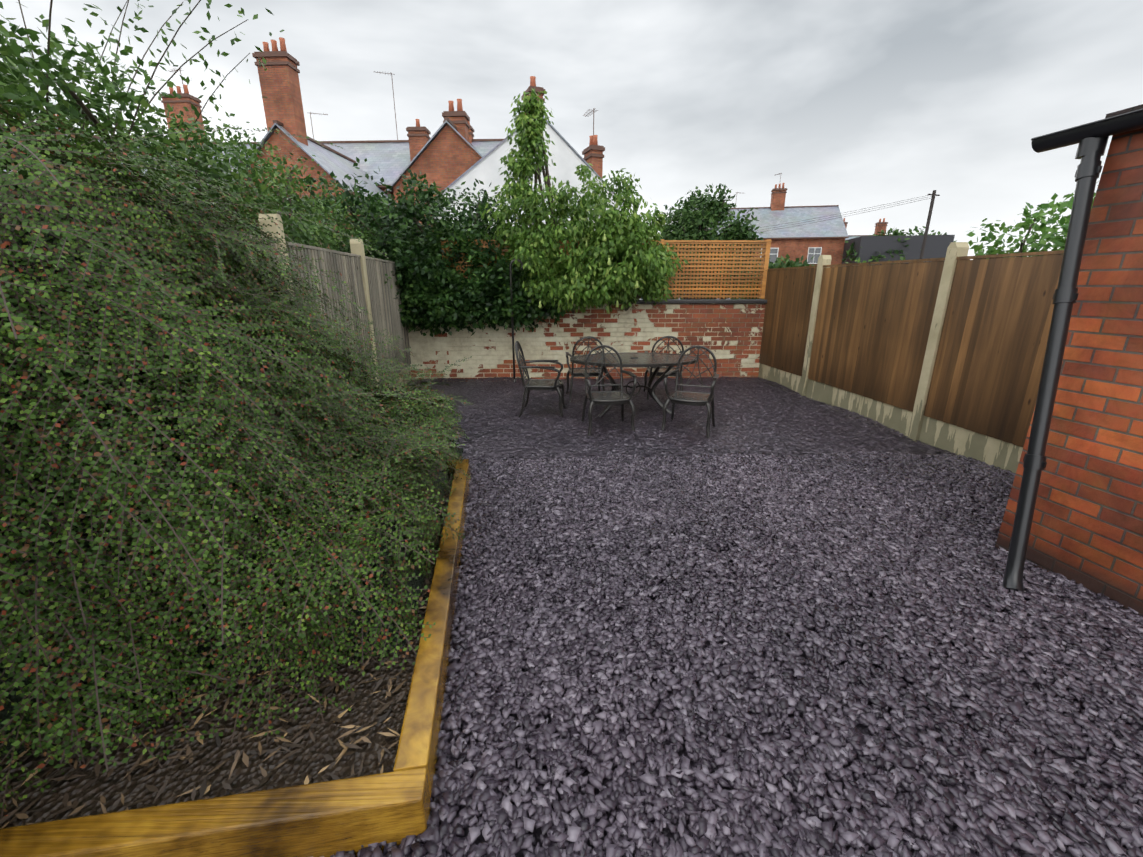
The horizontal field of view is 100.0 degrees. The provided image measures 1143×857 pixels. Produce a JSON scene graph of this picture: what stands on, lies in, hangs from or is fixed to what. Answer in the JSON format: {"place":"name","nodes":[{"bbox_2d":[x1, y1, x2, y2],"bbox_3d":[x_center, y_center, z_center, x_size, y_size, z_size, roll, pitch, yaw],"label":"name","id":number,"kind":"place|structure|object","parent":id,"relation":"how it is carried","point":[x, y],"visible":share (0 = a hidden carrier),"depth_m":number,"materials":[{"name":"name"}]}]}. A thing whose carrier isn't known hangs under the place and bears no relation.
{"place":"outdoors","nodes":[
{"label":"outdoors","id":0,"kind":"place"},
{"bbox_2d":[18,0,249,201],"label":"branches","id":1,"kind":"object","parent":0,"point":[47,76],"visible":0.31,"depth_m":3.06,"materials":[{"name":"brown wood"}]},
{"bbox_2d":[4,141,500,186],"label":"terrace roof","id":2,"kind":"structure","parent":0,"point":[392,160],"depth_m":25.98,"materials":[{"name":"grey tile"}]},
{"bbox_2d":[55,123,481,247],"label":"outrigger walls","id":3,"kind":"structure","parent":0,"point":[449,155],"depth_m":18.36,"materials":[{"name":"red brick"}]},
{"bbox_2d":[54,120,482,204],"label":"roof edge trim","id":4,"kind":"structure","parent":3,"relation":"on","point":[329,161],"depth_m":19.51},
{"bbox_2d":[44,57,472,160],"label":"chimneys","id":5,"kind":"object","parent":4,"relation":"on","point":[280,90],"visible":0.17,"depth_m":18.29,"materials":[{"name":"red brick"}]},
{"bbox_2d":[53,37,469,126],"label":"chimney pots","id":6,"kind":"object","parent":5,"relation":"on","point":[283,48],"visible":0.52,"depth_m":18.76,"materials":[{"name":"ceramic"}]},
{"bbox_2d":[143,139,503,187],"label":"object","id":7,"kind":"object","parent":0,"point":[376,141],"depth_m":26.93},
{"bbox_2d":[430,86,604,205],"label":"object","id":8,"kind":"object","parent":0,"point":[590,147],"visible":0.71,"depth_m":19.67,"materials":[{"name":"brown brick"}]},
{"bbox_2d":[0,0,1142,259],"label":"sky","id":9,"kind":"structure","parent":0,"point":[856,105],"materials":[{"name":"white"}]},
{"bbox_2d":[385,298,1142,856],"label":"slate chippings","id":10,"kind":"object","parent":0,"point":[537,832],"depth_m":2.10,"materials":[{"name":"gravel"}]},
{"bbox_2d":[17,78,309,244],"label":"shrub stems","id":11,"kind":"object","parent":10,"relation":"on","point":[90,115],"visible":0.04,"depth_m":3.19,"materials":[{"name":"brown plant"}]},
{"bbox_2d":[0,0,284,162],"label":"tree leaves","id":12,"kind":"object","parent":11,"relation":"on","point":[68,29],"visible":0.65,"depth_m":3.10,"materials":[{"name":"green plant"}]},
{"bbox_2d":[0,2,396,288],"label":"shrub","id":13,"kind":"object","parent":11,"relation":"attached to","point":[12,87],"visible":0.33,"depth_m":3.10,"materials":[{"name":"green plant"}]},
{"bbox_2d":[0,472,453,827],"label":"bed mulch","id":14,"kind":"object","parent":10,"relation":"on","point":[298,766],"depth_m":1.55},
{"bbox_2d":[0,477,451,828],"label":"bark chips","id":15,"kind":"object","parent":14,"relation":"on","point":[203,787],"visible":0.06,"depth_m":1.54,"materials":[{"name":"brown wood"}]},
{"bbox_2d":[0,188,462,758],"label":"bush","id":16,"kind":"object","parent":14,"relation":"on","point":[412,584],"visible":0.06,"depth_m":1.86,"materials":[{"name":"green plant"}]},
{"bbox_2d":[0,97,471,826],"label":"cotoneaster","id":17,"kind":"object","parent":14,"relation":"on","point":[222,443],"depth_m":1.76,"materials":[{"name":"green plant"}]},
{"bbox_2d":[36,51,473,207],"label":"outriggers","id":18,"kind":"object","parent":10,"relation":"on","point":[445,114],"visible":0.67,"depth_m":18.78,"materials":[{"name":"brown brick"}]},
{"bbox_2d":[258,214,379,385],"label":"fence posts","id":19,"kind":"object","parent":10,"relation":"on","point":[356,246],"visible":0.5,"depth_m":5.55,"materials":[{"name":"concrete"}]},
{"bbox_2d":[385,366,410,391],"bbox_3d":[-2.253,0.304,4.005,0.050,0.320,8.683,-2,17,-6],"label":"fence gravel board","id":20,"kind":"object","parent":10,"relation":"on","point":[406,380],"visible":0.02,"depth_m":7.50,"materials":[{"name":"concrete"}]},
{"bbox_2d":[0,203,410,386],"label":"fence boards","id":21,"kind":"object","parent":20,"relation":"on","point":[348,267],"visible":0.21,"depth_m":5.49,"materials":[{"name":"wood"}]},
{"bbox_2d":[0,187,394,324],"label":"fence rails","id":22,"kind":"object","parent":21,"relation":"attached to","point":[304,246],"depth_m":4.23,"materials":[{"name":"grey wood"}]},
{"bbox_2d":[306,188,527,311],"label":"branches","id":23,"kind":"object","parent":10,"relation":"on","point":[420,228],"depth_m":7.76,"materials":[{"name":"green plant"}]},
{"bbox_2d":[393,459,469,801],"bbox_3d":[-0.691,0.728,2.730,0.100,0.200,2.680,-3,17,-9],"label":"timber edging","id":24,"kind":"object","parent":10,"relation":"on","point":[419,737],"visible":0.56,"depth_m":1.89,"materials":[{"name":"brown wood"}]},
{"bbox_2d":[447,460,455,471],"bbox_3d":[-1.632,0.396,3.837,1.400,0.200,0.100,-3,17,-9],"label":"sleeper back","id":25,"kind":"object","parent":10,"relation":"on","point":[452,466],"visible":0.1,"depth_m":3.87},
{"bbox_2d":[509,259,522,383],"bbox_3d":[-0.840,-1.629,7.530,0.220,1.956,0.048,0,17,-1],"label":"metal crook pole","id":26,"kind":"object","parent":10,"relation":"on","point":[511,296],"visible":0.85,"depth_m":7.50,"materials":[{"name":"metal"}]},
{"bbox_2d":[435,119,622,230],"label":"white house walls","id":27,"kind":"structure","parent":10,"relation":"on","point":[565,158],"depth_m":16.74,"materials":[{"name":"white paint"}]},
{"bbox_2d":[444,117,623,202],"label":"roof verge","id":28,"kind":"structure","parent":27,"relation":"on","point":[502,141],"depth_m":16.38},
{"bbox_2d":[525,92,602,177],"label":"white house chimneys","id":29,"kind":"object","parent":28,"relation":"on","point":[597,164],"visible":0.04,"depth_m":19.87,"materials":[{"name":"brick"}]},
{"bbox_2d":[530,76,597,145],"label":"chimney pots","id":30,"kind":"object","parent":29,"relation":"on","point":[593,140],"visible":0.77,"depth_m":19.72,"materials":[{"name":"orange ceramic"}]},
{"bbox_2d":[515,341,565,417],"bbox_3d":[-0.372,-0.601,5.921,0.610,0.950,0.553,1,17,2],"label":"chair","id":31,"kind":"object","parent":10,"relation":"on","point":[545,384],"visible":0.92,"depth_m":5.78,"materials":[{"name":"metal"}]},
{"bbox_2d":[380,303,765,381],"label":"back wall","id":32,"kind":"structure","parent":10,"relation":"on","point":[729,335],"depth_m":8.01,"materials":[{"name":"brick"}]},
{"bbox_2d":[286,157,572,336],"bbox_3d":[-2.376,-2.986,8.232,4.699,2.555,3.413,0,17,-1],"label":"ivy","id":33,"kind":"object","parent":32,"relation":"on","point":[474,299],"visible":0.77,"depth_m":7.48,"materials":[{"name":"green plant"}]},
{"bbox_2d":[426,299,766,303],"bbox_3d":[0.252,-2.097,7.919,7.220,0.055,0.300,0,17,-1],"label":"wall coping","id":34,"kind":"object","parent":32,"relation":"on","point":[709,301],"depth_m":7.83,"materials":[{"name":"grey"}]},
{"bbox_2d":[441,239,771,298],"bbox_3d":[0.576,-2.599,7.833,5.310,0.920,0.082,0,17,-1],"label":"trellis","id":35,"kind":"object","parent":34,"relation":"on","point":[763,266],"visible":0.33,"depth_m":7.84,"materials":[{"name":"brown wood"}]},
{"bbox_2d":[479,88,688,313],"bbox_3d":[0.173,-2.982,7.730,3.228,4.504,2.048,0,17,-1],"label":"pear tree","id":36,"kind":"object","parent":10,"relation":"on","point":[627,233],"depth_m":7.36,"materials":[{"name":"green plant"}]},
{"bbox_2d":[522,231,658,313],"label":"pears","id":37,"kind":"object","parent":36,"relation":"hanging from","point":[600,270],"visible":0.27,"depth_m":7.23,"materials":[{"name":"green food"}]},
{"bbox_2d":[566,336,604,403],"bbox_3d":[0.202,-0.848,6.744,0.553,0.950,0.610,-2,17,-5],"label":"chair","id":38,"kind":"object","parent":10,"relation":"on","point":[575,372],"visible":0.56,"depth_m":6.59,"materials":[{"name":"metal"}]},
{"bbox_2d":[581,345,636,438],"bbox_3d":[0.395,-0.402,5.259,0.554,0.950,0.610,-2,17,-7],"label":"chair","id":39,"kind":"object","parent":10,"relation":"on","point":[621,397],"visible":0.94,"depth_m":5.30,"materials":[{"name":"metal"}]},
{"bbox_2d":[570,353,697,421],"bbox_3d":[0.778,-0.519,6.056,1.600,0.751,1.000,-1,17,-3],"label":"table","id":40,"kind":"object","parent":10,"relation":"on","point":[659,360],"visible":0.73,"depth_m":5.89,"materials":[{"name":"metal"}]},
{"bbox_2d":[346,215,956,298],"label":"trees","id":41,"kind":"object","parent":10,"relation":"on","point":[778,263],"visible":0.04,"depth_m":40.07,"materials":[{"name":"green plant"}]},
{"bbox_2d":[643,336,684,399],"bbox_3d":[1.315,-0.861,6.790,0.554,0.950,0.610,1,17,3],"label":"chair","id":42,"kind":"object","parent":10,"relation":"on","point":[651,370],"visible":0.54,"depth_m":6.63,"materials":[{"name":"metal"}]},
{"bbox_2d":[405,376,956,460],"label":"slate chips","id":43,"kind":"object","parent":10,"relation":"on","point":[574,414],"visible":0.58,"depth_m":5.48,"materials":[{"name":"gravel"}]},
{"bbox_2d":[661,345,718,442],"bbox_3d":[1.312,-0.397,5.240,0.554,0.950,0.610,7,18,22],"label":"chair","id":44,"kind":"object","parent":10,"relation":"on","point":[676,396],"visible":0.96,"depth_m":5.30,"materials":[{"name":"metal"}]},
{"bbox_2d":[651,184,769,298],"bbox_3d":[3.589,-4.494,13.357,3.490,4.160,3.171,0,17,-1],"label":"round tree","id":45,"kind":"object","parent":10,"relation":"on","point":[688,217],"depth_m":12.53,"materials":[{"name":"green plant"}]},
{"bbox_2d":[311,451,1142,856],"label":"slate chips","id":46,"kind":"object","parent":10,"relation":"on","point":[907,547],"visible":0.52,"depth_m":1.98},
{"bbox_2d":[0,767,430,856],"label":"sleeper","id":47,"kind":"object","parent":46,"relation":"on","point":[326,818],"visible":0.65,"depth_m":1.31,"materials":[{"name":"wood"}]},
{"bbox_2d":[729,238,844,297],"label":"house wall","id":48,"kind":"structure","parent":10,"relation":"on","point":[793,249],"depth_m":44.95,"materials":[{"name":"red brick"}]},
{"bbox_2d":[709,206,860,239],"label":"roof","id":49,"kind":"structure","parent":48,"relation":"on","point":[827,227],"depth_m":46.18,"materials":[{"name":"grey tile"}]},
{"bbox_2d":[760,247,821,263],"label":"house trim","id":50,"kind":"structure","parent":48,"relation":"attached to","point":[814,253],"depth_m":45.12,"materials":[{"name":"white paint"}]},
{"bbox_2d":[769,248,820,262],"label":"house glass","id":51,"kind":"object","parent":48,"relation":"in","point":[773,254],"depth_m":45.19,"materials":[{"name":"grey glass"}]},
{"bbox_2d":[775,183,884,221],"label":"chimney pots","id":52,"kind":"object","parent":48,"relation":"on","point":[779,186],"visible":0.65,"depth_m":47.43,"materials":[{"name":"brown ceramic"}]},
{"bbox_2d":[721,190,939,258],"bbox_3d":[13.552,-16.500,46.233,34.011,8.200,1.078,13,21,37],"label":"telegraph pole","id":53,"kind":"object","parent":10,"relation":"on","point":[933,194],"visible":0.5,"depth_m":36.02,"materials":[{"name":"grey wood"}]},
{"bbox_2d":[799,242,968,441],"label":"fence posts","id":54,"kind":"object","parent":10,"relation":"on","point":[955,250],"visible":0.67,"depth_m":4.81,"materials":[{"name":"concrete"}]},
{"bbox_2d":[758,363,1022,472],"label":"gravel boards","id":55,"kind":"object","parent":10,"relation":"on","point":[988,450],"visible":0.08,"depth_m":5.10,"materials":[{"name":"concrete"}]},
{"bbox_2d":[759,254,1062,446],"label":"fence panels","id":56,"kind":"object","parent":55,"relation":"on","point":[872,330],"visible":0.67,"depth_m":4.79,"materials":[{"name":"brown wood"}]},
{"bbox_2d":[768,250,1063,269],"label":"fence rails","id":57,"kind":"object","parent":56,"relation":"attached to","point":[980,256],"visible":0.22,"depth_m":4.66,"materials":[{"name":"brown wood"}]},
{"bbox_2d":[842,235,954,266],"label":"flat roof extension","id":58,"kind":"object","parent":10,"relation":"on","point":[936,246],"visible":0.36,"depth_m":40.26,"materials":[{"name":"grey"}]},
{"bbox_2d":[1019,218,1035,256],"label":"sapling stems","id":59,"kind":"object","parent":10,"relation":"on","point":[1022,244],"depth_m":4.79,"materials":[{"name":"brown plant"}]},
{"bbox_2d":[845,181,1098,262],"bbox_3d":[4.557,-2.071,5.418,1.365,0.999,4.122,0,17,-1],"label":"sapling","id":60,"kind":"object","parent":59,"relation":"on","point":[1055,238],"visible":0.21,"depth_m":4.61,"materials":[{"name":"green plant"}]},
{"bbox_2d":[995,128,1142,614],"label":"brick wall","id":61,"kind":"structure","parent":10,"relation":"on","point":[1086,531],"depth_m":2.37,"materials":[{"name":"red brick"}]},
{"bbox_2d":[1002,108,1142,592],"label":"gutter downpipe","id":62,"kind":"object","parent":61,"relation":"attached to","point":[1091,138],"visible":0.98,"depth_m":2.39,"materials":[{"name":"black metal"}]},
{"bbox_2d":[731,173,890,264],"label":"house","id":63,"kind":"structure","parent":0,"point":[806,206],"depth_m":47.20,"materials":[{"name":"grey tile"}]},
{"bbox_2d":[770,190,886,234],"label":"house chimneys","id":64,"kind":"object","parent":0,"point":[777,201],"visible":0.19,"depth_m":47.56,"materials":[{"name":"red brick"}]},
{"bbox_2d":[1105,104,1142,117],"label":"roof","id":65,"kind":"structure","parent":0,"point":[1130,109],"depth_m":2.22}
]}

